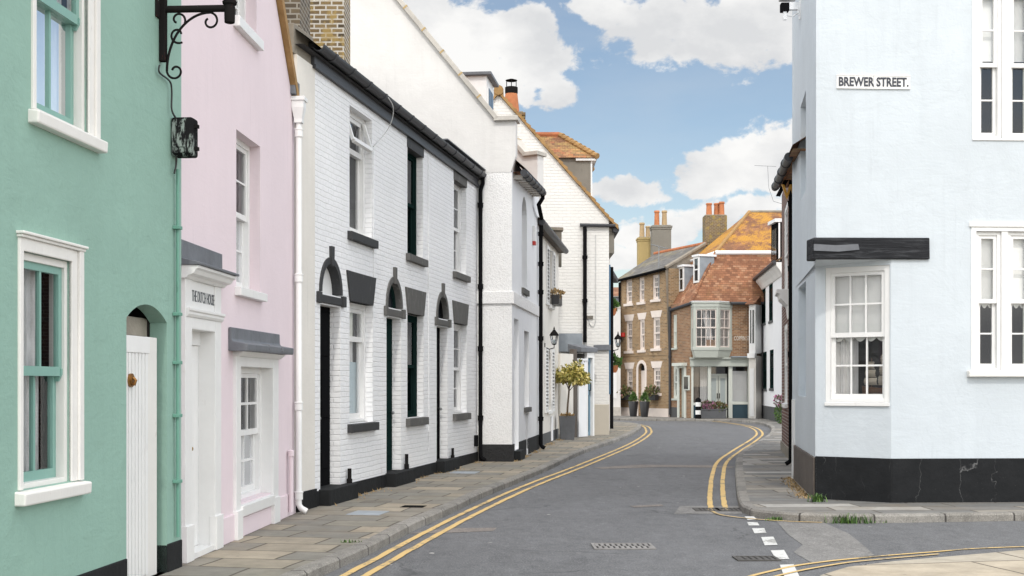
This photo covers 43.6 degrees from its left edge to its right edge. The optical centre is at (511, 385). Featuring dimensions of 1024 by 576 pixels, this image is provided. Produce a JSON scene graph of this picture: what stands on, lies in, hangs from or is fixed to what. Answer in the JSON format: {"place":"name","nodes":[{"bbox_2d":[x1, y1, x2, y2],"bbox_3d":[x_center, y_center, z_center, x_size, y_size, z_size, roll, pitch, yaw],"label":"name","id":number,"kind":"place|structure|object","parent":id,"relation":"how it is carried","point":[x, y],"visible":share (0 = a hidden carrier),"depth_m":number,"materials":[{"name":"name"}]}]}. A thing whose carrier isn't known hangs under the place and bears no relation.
{"place":"outdoors","nodes":[
{"label":"outdoors","id":0,"kind":"place"},
{"bbox_2d":[154,422,636,575],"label":"pavement","id":1,"kind":"structure","parent":0,"point":[296,540],"depth_m":15.01,"materials":[{"name":"grey stone"}]},
{"bbox_2d":[0,0,181,575],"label":"green house","id":2,"kind":"structure","parent":1,"relation":"on","point":[87,325],"depth_m":9.36,"materials":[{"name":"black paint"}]},
{"bbox_2d":[15,230,91,506],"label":"window","id":3,"kind":"structure","parent":2,"relation":"in","point":[42,281],"depth_m":8.94,"materials":[{"name":"white paint"}]},
{"bbox_2d":[28,0,107,153],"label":"window","id":4,"kind":"structure","parent":2,"relation":"in","point":[57,26],"depth_m":9.16,"materials":[{"name":"white paint"}]},
{"bbox_2d":[173,169,181,536],"bbox_3d":[-2.902,-0.276,11.106,0.062,3.192,0.080,0,0,5],"label":"green conduit","id":5,"kind":"object","parent":2,"relation":"attached to","point":[177,362],"visible":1,"depth_m":11.10,"materials":[{"name":"metal"}]},
{"bbox_2d":[172,117,198,157],"bbox_3d":[-2.823,-2.144,11.092,0.229,0.333,0.194,0,0,0],"label":"junction box","id":6,"kind":"object","parent":2,"relation":"attached to","point":[184,137],"visible":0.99,"depth_m":11.01,"materials":[{"name":"black paint"}]},
{"bbox_2d":[155,0,236,78],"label":"lamp bracket","id":7,"kind":"object","parent":2,"relation":"attached to","point":[163,9],"visible":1,"depth_m":10.74,"materials":[{"name":"black metal"}]},
{"bbox_2d":[181,0,299,562],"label":"pink house","id":8,"kind":"structure","parent":1,"relation":"on","point":[240,85],"depth_m":13.26,"materials":[{"name":"paint"}]},
{"bbox_2d":[192,331,199,545],"bbox_3d":[-3.055,0.515,12.059,0.129,2.070,0.740,0,0,3],"label":"door","id":9,"kind":"structure","parent":8,"relation":"in","point":[195,335],"depth_m":12.33,"materials":[{"name":"white paint"}]},
{"bbox_2d":[233,0,263,50],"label":"window","id":10,"kind":"structure","parent":8,"relation":"in","point":[240,24],"depth_m":13.81,"materials":[{"name":"white paint"}]},
{"bbox_2d":[241,367,260,498],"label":"window","id":11,"kind":"structure","parent":8,"relation":"in","point":[250,377],"depth_m":14.64,"materials":[{"name":"white paint"}]},
{"bbox_2d":[235,137,267,301],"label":"window","id":12,"kind":"structure","parent":8,"relation":"in","point":[242,288],"depth_m":14.22,"materials":[{"name":"white paint"}]},
{"bbox_2d":[288,450,293,511],"bbox_3d":[-2.689,1.165,15.577,0.080,0.750,0.080,0,0,0],"label":"waste pipe","id":13,"kind":"object","parent":8,"relation":"attached to","point":[290,454],"visible":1,"depth_m":15.55,"materials":[{"name":"white plastic"}]},
{"bbox_2d":[291,96,307,513],"bbox_3d":[-2.635,-0.984,15.891,0.214,5.173,0.201,0,0,0],"label":"drainpipe","id":14,"kind":"object","parent":8,"relation":"attached to","point":[298,105],"visible":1,"depth_m":15.86,"materials":[{"name":"white paint"}]},
{"bbox_2d":[288,23,385,511],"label":"terraced house","id":15,"kind":"structure","parent":1,"relation":"on","point":[341,345],"depth_m":17.87,"materials":[{"name":"white paint"}]},
{"bbox_2d":[284,0,309,35],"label":"chimney stack","id":16,"kind":"object","parent":15,"relation":"on","point":[298,13],"visible":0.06,"depth_m":17.75,"materials":[{"name":"brown brick"}]},
{"bbox_2d":[320,306,329,485],"bbox_3d":[-2.604,0.150,17.464,0.134,2.500,0.854,0,0,11],"label":"door","id":17,"kind":"structure","parent":15,"relation":"in","point":[324,311],"depth_m":17.65,"materials":[{"name":"black paint"}]},
{"bbox_2d":[347,303,378,432],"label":"window","id":18,"kind":"structure","parent":15,"relation":"in","point":[357,312],"depth_m":19.30,"materials":[{"name":"white paint"}]},
{"bbox_2d":[347,111,378,248],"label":"window","id":19,"kind":"structure","parent":15,"relation":"in","point":[358,128],"depth_m":19.29,"materials":[{"name":"white paint"}]},
{"bbox_2d":[346,510,388,514],"bbox_3d":[-1.800,1.602,16.000,0.420,0.016,0.500,0,0,10],"label":"cover plate","id":20,"kind":"object","parent":1,"relation":"on","point":[360,512],"visible":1,"depth_m":16.01,"materials":[{"name":"grey metal"}]},
{"bbox_2d":[380,107,435,487],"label":"terraced house","id":21,"kind":"structure","parent":1,"relation":"on","point":[405,420],"depth_m":21.12,"materials":[{"name":"white paint"}]},
{"bbox_2d":[310,0,349,63],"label":"chimney stack","id":22,"kind":"object","parent":21,"relation":"on","point":[330,24],"visible":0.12,"depth_m":20.90,"materials":[{"name":"yellow brick"}]},
{"bbox_2d":[386,318,393,470],"bbox_3d":[-2.027,0.150,20.574,0.134,2.500,0.854,0,0,11],"label":"door","id":23,"kind":"structure","parent":21,"relation":"in","point":[389,412],"depth_m":20.79,"materials":[{"name":"green paint"}]},
{"bbox_2d":[406,152,427,266],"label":"window","id":24,"kind":"structure","parent":21,"relation":"in","point":[411,256],"depth_m":22.34,"materials":[{"name":"black glass"}]},
{"bbox_2d":[406,315,428,426],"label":"window","id":25,"kind":"structure","parent":21,"relation":"in","point":[411,320],"depth_m":22.37,"materials":[{"name":"black glass"}]},
{"bbox_2d":[428,155,428,452],"bbox_3d":[-1.481,-1.437,22.718,0.016,5.299,0.056,0,0,11],"label":"cable","id":26,"kind":"object","parent":21,"relation":"attached to","point":[428,301],"visible":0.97,"depth_m":22.71,"materials":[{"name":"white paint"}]},
{"bbox_2d":[350,0,546,461],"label":"rendered house","id":27,"kind":"structure","parent":1,"relation":"on","point":[399,55],"depth_m":26.95,"materials":[{"name":"white paint"}]},
{"bbox_2d":[477,177,485,461],"bbox_3d":[-0.631,-1.377,26.776,0.183,5.966,0.123,0,0,0],"label":"drainpipe","id":28,"kind":"object","parent":27,"relation":"attached to","point":[480,346],"visible":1,"depth_m":26.74,"materials":[{"name":"black metal"}]},
{"bbox_2d":[513,161,545,196],"bbox_3d":[0.201,-4.872,28.878,0.782,1.025,4.165,0,0,7],"label":"rain gutter","id":29,"kind":"object","parent":27,"relation":"attached to","point":[528,182],"visible":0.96,"depth_m":28.39,"materials":[{"name":"grey paint"}]},
{"bbox_2d":[537,195,545,448],"bbox_3d":[0.717,-1.501,31.325,0.199,6.228,1.189,0,0,3],"label":"drainpipe","id":30,"kind":"object","parent":27,"relation":"attached to","point":[540,293],"visible":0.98,"depth_m":31.80,"materials":[{"name":"black metal"}]},
{"bbox_2d":[431,145,480,473],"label":"terraced house","id":31,"kind":"structure","parent":1,"relation":"on","point":[453,309],"depth_m":24.60,"materials":[{"name":"white paint"}]},
{"bbox_2d":[308,43,486,187],"bbox_3d":[-1.717,-4.329,21.753,0.513,0.383,10.425,0,0,11],"label":"rain gutter","id":32,"kind":"object","parent":31,"relation":"attached to","point":[448,146],"visible":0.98,"depth_m":20.06,"materials":[{"name":"grey paint"}]},
{"bbox_2d":[437,328,441,458],"bbox_3d":[-1.427,0.150,23.804,0.134,2.500,0.854,0,0,11],"label":"door","id":33,"kind":"structure","parent":31,"relation":"in","point":[439,408],"depth_m":24.07,"materials":[{"name":"black paint"}]},
{"bbox_2d":[453,324,470,420],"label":"window","id":34,"kind":"structure","parent":31,"relation":"in","point":[459,416],"depth_m":25.80,"materials":[{"name":"white paint"}]},
{"bbox_2d":[453,184,470,282],"bbox_3d":[-1.098,-3.036,25.274,0.305,1.933,1.299,0,0,11],"label":"window","id":35,"kind":"structure","parent":31,"relation":"in","point":[457,274],"depth_m":25.75,"materials":[{"name":"white paint"}]},
{"bbox_2d":[477,217,562,446],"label":"shuttered house","id":36,"kind":"structure","parent":1,"relation":"on","point":[551,249],"depth_m":35.87,"materials":[{"name":"grey paint"}]},
{"bbox_2d":[539,219,568,253],"bbox_3d":[1.182,-4.043,35.175,0.164,0.186,6.818,0,0,7],"label":"rain gutter","id":37,"kind":"object","parent":36,"relation":"attached to","point":[550,232],"visible":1,"depth_m":34.38,"materials":[{"name":"grey paint"}]},
{"bbox_2d":[551,227,562,266],"bbox_3d":[0.853,-4.573,39.081,1.444,1.929,0.596,0,0,0],"label":"parapet stub","id":38,"kind":"object","parent":36,"relation":"on","point":[558,231],"visible":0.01,"depth_m":39.02,"materials":[{"name":"paint"}]},
{"bbox_2d":[550,288,565,306],"bbox_3d":[1.261,-2.489,35.975,0.528,0.498,1.073,0,0,0],"label":"window box","id":39,"kind":"object","parent":36,"relation":"attached to","point":[556,300],"visible":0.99,"depth_m":35.60,"materials":[{"name":"wood"}]},
{"bbox_2d":[493,85,618,434],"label":"gabled house","id":40,"kind":"structure","parent":1,"relation":"on","point":[569,204],"depth_m":41.20,"materials":[{"name":"beige paint"}]},
{"bbox_2d":[505,79,525,118],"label":"chimney stack","id":41,"kind":"object","parent":40,"relation":"on","point":[511,93],"visible":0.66,"depth_m":42.92,"materials":[{"name":"ceramic"}]},
{"bbox_2d":[582,227,587,341],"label":"drainpipe","id":42,"kind":"object","parent":40,"relation":"attached to","point":[584,258],"visible":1,"depth_m":41.07,"materials":[{"name":"black metal"}]},
{"bbox_2d":[610,267,613,428],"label":"drainpipe","id":43,"kind":"object","parent":40,"relation":"attached to","point":[611,406],"visible":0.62,"depth_m":43.33,"materials":[{"name":"metal"}]},
{"bbox_2d":[613,351,622,372],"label":"hanging basket","id":44,"kind":"object","parent":40,"relation":"attached to","point":[617,362],"visible":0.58,"depth_m":45.38,"materials":[{"name":"plant"}]},
{"bbox_2d":[334,439,810,505],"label":"dry weeds","id":45,"kind":"object","parent":1,"relation":"on","point":[802,492],"visible":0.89,"depth_m":20.16,"materials":[{"name":"plant"}]},
{"bbox_2d":[555,358,591,439],"bbox_3d":[1.720,0.397,37.612,1.240,2.406,1.100,0,0,20],"label":"potted tree","id":46,"kind":"object","parent":1,"relation":"on","point":[574,374],"visible":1,"depth_m":37.41,"materials":[{"name":"green plant"}]},
{"bbox_2d":[558,333,610,437],"bbox_3d":[1.728,-0.020,40.118,1.416,3.240,3.320,0,0,32],"label":"garden porch","id":47,"kind":"object","parent":1,"relation":"on","point":[581,403],"visible":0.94,"depth_m":39.69,"materials":[{"name":"white paint"}]},
{"bbox_2d":[588,358,590,434],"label":"door","id":48,"kind":"structure","parent":47,"relation":"in","point":[589,385],"depth_m":40.23,"materials":[{"name":"blue paint"}]},
{"bbox_2d":[403,0,791,296],"label":"sky","id":49,"kind":"structure","parent":0,"point":[679,102],"materials":[{"name":"blue"}]},
{"bbox_2d":[324,420,1023,575],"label":"road","id":50,"kind":"structure","parent":0,"point":[558,526],"depth_m":14.96,"materials":[{"name":"grey asphalt"}]},
{"bbox_2d":[413,528,495,532],"bbox_3d":[-0.707,1.696,14.948,1.185,0.001,0.448,0,0,-20],"label":"road patch","id":51,"kind":"object","parent":50,"relation":"on","point":[452,530],"visible":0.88,"depth_m":14.93,"materials":[{"name":"grey asphalt"}]},
{"bbox_2d":[279,421,640,575],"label":"kerb","id":52,"kind":"structure","parent":50,"relation":"on","point":[327,564],"depth_m":15.33,"materials":[{"name":"stone"}]},
{"bbox_2d":[340,426,646,575],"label":"yellow line","id":53,"kind":"object","parent":50,"relation":"on","point":[360,566],"visible":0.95,"depth_m":15.64,"materials":[{"name":"paint"}]},
{"bbox_2d":[361,424,651,575],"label":"yellow line","id":54,"kind":"object","parent":50,"relation":"on","point":[386,563],"visible":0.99,"depth_m":15.64,"materials":[{"name":"paint"}]},
{"bbox_2d":[591,543,655,549],"bbox_3d":[1.165,1.698,13.443,0.649,0.024,0.473,0,0,0],"label":"drain grate","id":55,"kind":"object","parent":50,"relation":"on","point":[622,546],"visible":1,"depth_m":13.38,"materials":[{"name":"metal"}]},
{"bbox_2d":[594,465,734,468],"bbox_3d":[3.130,1.696,26.704,2.997,0.001,1.265,0,0,-7],"label":"road patch","id":56,"kind":"object","parent":50,"relation":"on","point":[645,466],"visible":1,"depth_m":26.66,"materials":[{"name":"grey asphalt"}]},
{"bbox_2d":[674,506,741,513],"bbox_3d":[2.670,1.696,17.417,1.070,0.001,1.114,0,0,0],"label":"road patch","id":57,"kind":"object","parent":50,"relation":"on","point":[685,510],"visible":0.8,"depth_m":17.17,"materials":[{"name":"grey asphalt"}]},
{"bbox_2d":[707,421,757,509],"bbox_3d":[6.838,1.692,38.998,1.928,0.001,44.021,0,0,8],"label":"yellow line","id":58,"kind":"object","parent":50,"relation":"on","point":[709,496],"visible":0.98,"depth_m":23.69,"materials":[{"name":"paint"}]},
{"bbox_2d":[717,421,763,509],"bbox_3d":[7.041,1.692,38.997,1.934,0.001,44.077,0,0,8],"label":"yellow line","id":59,"kind":"object","parent":50,"relation":"on","point":[723,495],"visible":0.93,"depth_m":23.69,"materials":[{"name":"paint"}]},
{"bbox_2d":[732,556,780,560],"bbox_3d":[2.385,1.698,12.496,0.429,0.024,0.312,0,0,0],"label":"drain grate","id":60,"kind":"object","parent":50,"relation":"on","point":[756,558],"visible":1,"depth_m":12.46,"materials":[{"name":"metal"}]},
{"bbox_2d":[780,564,798,575],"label":"give way dash","id":61,"kind":"object","parent":50,"relation":"on","point":[789,569],"visible":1,"depth_m":11.69,"materials":[{"name":"white paint"}]},
{"bbox_2d":[613,418,1023,522],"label":"kerb","id":62,"kind":"structure","parent":50,"relation":"on","point":[747,506],"depth_m":16.00,"materials":[{"name":"stone"}]},
{"bbox_2d":[777,521,873,562],"bbox_3d":[3.389,1.696,14.017,0.780,0.001,3.782,0,0,8],"label":"road patch","id":63,"kind":"object","parent":50,"relation":"on","point":[819,542],"visible":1,"depth_m":13.79,"materials":[{"name":"grey asphalt"}]},
{"bbox_2d":[824,512,883,523],"bbox_3d":[4.209,1.635,15.763,0.801,0.130,0.340,0,0,0],"label":"weed tuft","id":64,"kind":"object","parent":50,"relation":"on","point":[846,519],"visible":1,"depth_m":15.73,"materials":[{"name":"green plant"}]},
{"bbox_2d":[775,554,933,575],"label":"yellow line","id":65,"kind":"object","parent":50,"relation":"on","point":[846,562],"visible":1,"depth_m":12.11,"materials":[{"name":"paint"}]},
{"bbox_2d":[749,546,1023,575],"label":"yellow line","id":66,"kind":"object","parent":50,"relation":"on","point":[867,557],"visible":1,"depth_m":12.56,"materials":[{"name":"paint"}]},
{"bbox_2d":[613,415,1023,513],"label":"pavement","id":67,"kind":"structure","parent":0,"point":[765,468],"depth_m":17.90,"materials":[{"name":"grey stone"}]},
{"bbox_2d":[613,306,620,415],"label":"white cottage","id":68,"kind":"structure","parent":67,"relation":"on","point":[617,374],"depth_m":67.00,"materials":[{"name":"paint"}]},
{"bbox_2d":[627,391,638,416],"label":"topiary pot","id":69,"kind":"object","parent":67,"relation":"on","point":[633,406],"visible":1,"depth_m":64.84,"materials":[{"name":"grey plant"}]},
{"bbox_2d":[639,391,649,416],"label":"topiary pot","id":70,"kind":"object","parent":67,"relation":"on","point":[644,407],"visible":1,"depth_m":64.05,"materials":[{"name":"grey plant"}]},
{"bbox_2d":[618,242,706,416],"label":"brick house","id":71,"kind":"structure","parent":67,"relation":"on","point":[645,330],"depth_m":65.78,"materials":[{"name":"brown brick"}]},
{"bbox_2d":[616,385,632,399],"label":"window box","id":72,"kind":"object","parent":71,"relation":"attached to","point":[625,396],"visible":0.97,"depth_m":66.99,"materials":[{"name":"green plant"}]},
{"bbox_2d":[623,279,632,306],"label":"window","id":73,"kind":"structure","parent":71,"relation":"in","point":[629,282],"depth_m":67.33,"materials":[{"name":"white paint"}]},
{"bbox_2d":[624,314,633,353],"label":"window","id":74,"kind":"structure","parent":71,"relation":"in","point":[629,318],"depth_m":67.32,"materials":[{"name":"white paint"}]},
{"bbox_2d":[624,362,634,394],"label":"window","id":75,"kind":"structure","parent":71,"relation":"in","point":[629,366],"depth_m":67.27,"materials":[{"name":"white paint"}]},
{"bbox_2d":[637,312,646,352],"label":"window","id":76,"kind":"structure","parent":71,"relation":"in","point":[641,316],"depth_m":66.24,"materials":[{"name":"white paint"}]},
{"bbox_2d":[636,222,649,264],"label":"chimney stack","id":77,"kind":"object","parent":71,"relation":"on","point":[643,246],"visible":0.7,"depth_m":72.05,"materials":[{"name":"brick"}]},
{"bbox_2d":[644,384,659,399],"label":"window box","id":78,"kind":"object","parent":71,"relation":"attached to","point":[650,391],"visible":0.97,"depth_m":64.76,"materials":[{"name":"green plant"}]},
{"bbox_2d":[650,274,660,301],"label":"window","id":79,"kind":"structure","parent":71,"relation":"in","point":[655,277],"depth_m":65.14,"materials":[{"name":"white paint"}]},
{"bbox_2d":[650,310,661,350],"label":"window","id":80,"kind":"structure","parent":71,"relation":"in","point":[657,314],"depth_m":65.04,"materials":[{"name":"white paint"}]},
{"bbox_2d":[651,361,661,395],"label":"window","id":81,"kind":"structure","parent":71,"relation":"in","point":[656,365],"depth_m":65.02,"materials":[{"name":"white paint"}]},
{"bbox_2d":[649,210,671,256],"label":"chimney stack","id":82,"kind":"object","parent":71,"relation":"on","point":[660,235],"visible":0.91,"depth_m":70.55,"materials":[{"name":"brick"}]},
{"bbox_2d":[668,307,670,414],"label":"drainpipe","id":83,"kind":"object","parent":71,"relation":"attached to","point":[669,356],"visible":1,"depth_m":63.91,"materials":[{"name":"black metal"}]},
{"bbox_2d":[701,399,728,418],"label":"flower trough","id":84,"kind":"object","parent":67,"relation":"on","point":[712,412],"visible":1,"depth_m":61.00,"materials":[{"name":"grey"}]},
{"bbox_2d":[668,210,781,417],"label":"corner shop","id":85,"kind":"structure","parent":67,"relation":"on","point":[719,287],"depth_m":62.40,"materials":[{"name":"brown brick"}]},
{"bbox_2d":[691,301,732,357],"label":"bay window","id":86,"kind":"structure","parent":85,"relation":"in","point":[710,320],"depth_m":61.61,"materials":[{"name":"white paint"}]},
{"bbox_2d":[702,201,726,245],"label":"chimney stack","id":87,"kind":"object","parent":85,"relation":"on","point":[714,226],"visible":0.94,"depth_m":66.75,"materials":[{"name":"brick"}]},
{"bbox_2d":[711,376,717,408],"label":"shop door","id":88,"kind":"structure","parent":85,"relation":"in","point":[714,379],"depth_m":62.47,"materials":[{"name":"grey paint"}]},
{"bbox_2d":[718,376,726,416],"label":"shop door","id":89,"kind":"structure","parent":85,"relation":"in","point":[722,380],"depth_m":62.46,"materials":[{"name":"grey paint"}]},
{"bbox_2d":[746,296,761,418],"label":"bay cottage","id":90,"kind":"structure","parent":67,"relation":"on","point":[755,360],"depth_m":61.32,"materials":[{"name":"white paint"}]},
{"bbox_2d":[750,368,753,415],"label":"door","id":91,"kind":"structure","parent":90,"relation":"in","point":[751,369],"depth_m":61.28,"materials":[{"name":"white paint"}]},
{"bbox_2d":[753,218,781,422],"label":"white terrace house","id":92,"kind":"structure","parent":67,"relation":"on","point":[768,278],"depth_m":57.63,"materials":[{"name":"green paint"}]},
{"bbox_2d":[762,352,766,390],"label":"window","id":93,"kind":"structure","parent":92,"relation":"in","point":[764,353],"depth_m":61.37,"materials":[{"name":"black glass"}]},
{"bbox_2d":[768,283,772,323],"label":"window","id":94,"kind":"structure","parent":92,"relation":"in","point":[771,285],"depth_m":58.77,"materials":[{"name":"black glass"}]},
{"bbox_2d":[769,349,773,390],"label":"window","id":95,"kind":"structure","parent":92,"relation":"in","point":[771,388],"depth_m":58.36,"materials":[{"name":"black glass"}]},
{"bbox_2d":[773,394,781,423],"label":"flowering shrub","id":96,"kind":"object","parent":67,"relation":"on","point":[778,407],"visible":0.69,"depth_m":52.42,"materials":[{"name":"green plant"}]},
{"bbox_2d":[775,137,805,458],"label":"red brick house","id":97,"kind":"structure","parent":67,"relation":"on","point":[782,294],"depth_m":29.73,"materials":[{"name":"white brick"}]},
{"bbox_2d":[771,152,792,190],"bbox_3d":[5.100,-3.999,24.266,0.174,0.537,5.974,0,0,9],"label":"rain gutter","id":98,"kind":"object","parent":97,"relation":"attached to","point":[785,163],"visible":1,"depth_m":23.32,"materials":[{"name":"grey paint"}]},
{"bbox_2d":[776,180,791,465],"bbox_3d":[5.431,-1.299,25.491,0.364,5.810,0.133,0,0,28],"label":"drainpipe","id":99,"kind":"object","parent":97,"relation":"attached to","point":[779,193],"visible":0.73,"depth_m":25.40,"materials":[{"name":"black metal"}]},
{"bbox_2d":[782,202,787,306],"bbox_3d":[6.347,-3.001,29.511,0.180,2.303,1.811,0,0,9],"label":"window","id":100,"kind":"structure","parent":97,"relation":"in","point":[786,209],"depth_m":30.22,"materials":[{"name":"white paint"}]},
{"bbox_2d":[782,324,787,407],"bbox_3d":[6.357,-0.441,29.572,0.180,1.923,1.688,0,0,9],"label":"window","id":101,"kind":"structure","parent":97,"relation":"in","point":[784,405],"depth_m":30.22,"materials":[{"name":"white paint"}]},
{"bbox_2d":[792,0,1023,502],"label":"blue house","id":102,"kind":"structure","parent":67,"relation":"on","point":[908,234],"depth_m":17.46,"materials":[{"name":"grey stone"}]},
{"bbox_2d":[778,0,800,19],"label":"floodlight","id":103,"kind":"object","parent":102,"relation":"attached to","point":[786,6],"visible":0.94,"depth_m":20.46,"materials":[{"name":"white paint"}]},
{"bbox_2d":[824,265,889,405],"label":"window","id":104,"kind":"structure","parent":102,"relation":"in","point":[857,298],"depth_m":17.84,"materials":[{"name":"white paint"}]},
{"bbox_2d":[862,355,882,393],"bbox_3d":[5.244,-0.170,17.788,0.763,0.620,0.150,0,0,36],"label":"model ship","id":105,"kind":"object","parent":102,"relation":"in","point":[871,382],"visible":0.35,"depth_m":17.87},
{"bbox_2d":[836,74,909,88],"bbox_3d":[4.910,-4.118,17.389,1.017,0.188,0.024,0,0,-3],"label":"street sign","id":106,"kind":"object","parent":102,"relation":"attached to","point":[846,81],"visible":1,"depth_m":17.38,"materials":[{"name":"white metal"}]},
{"bbox_2d":[976,232,1017,369],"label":"window","id":107,"kind":"structure","parent":102,"relation":"in","point":[988,244],"depth_m":17.57,"materials":[{"name":"white paint"}]},
{"bbox_2d":[977,0,1017,137],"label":"window","id":108,"kind":"structure","parent":102,"relation":"in","point":[988,11],"depth_m":17.58,"materials":[{"name":"white paint"}]},
{"bbox_2d":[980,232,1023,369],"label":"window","id":109,"kind":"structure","parent":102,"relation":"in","point":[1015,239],"depth_m":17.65,"materials":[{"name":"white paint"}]},
{"bbox_2d":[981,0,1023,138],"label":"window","id":110,"kind":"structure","parent":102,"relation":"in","point":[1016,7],"depth_m":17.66,"materials":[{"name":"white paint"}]},
{"bbox_2d":[820,550,1023,575],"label":"pavement","id":111,"kind":"structure","parent":0,"point":[1007,563],"depth_m":11.72,"materials":[{"name":"beige stone"}]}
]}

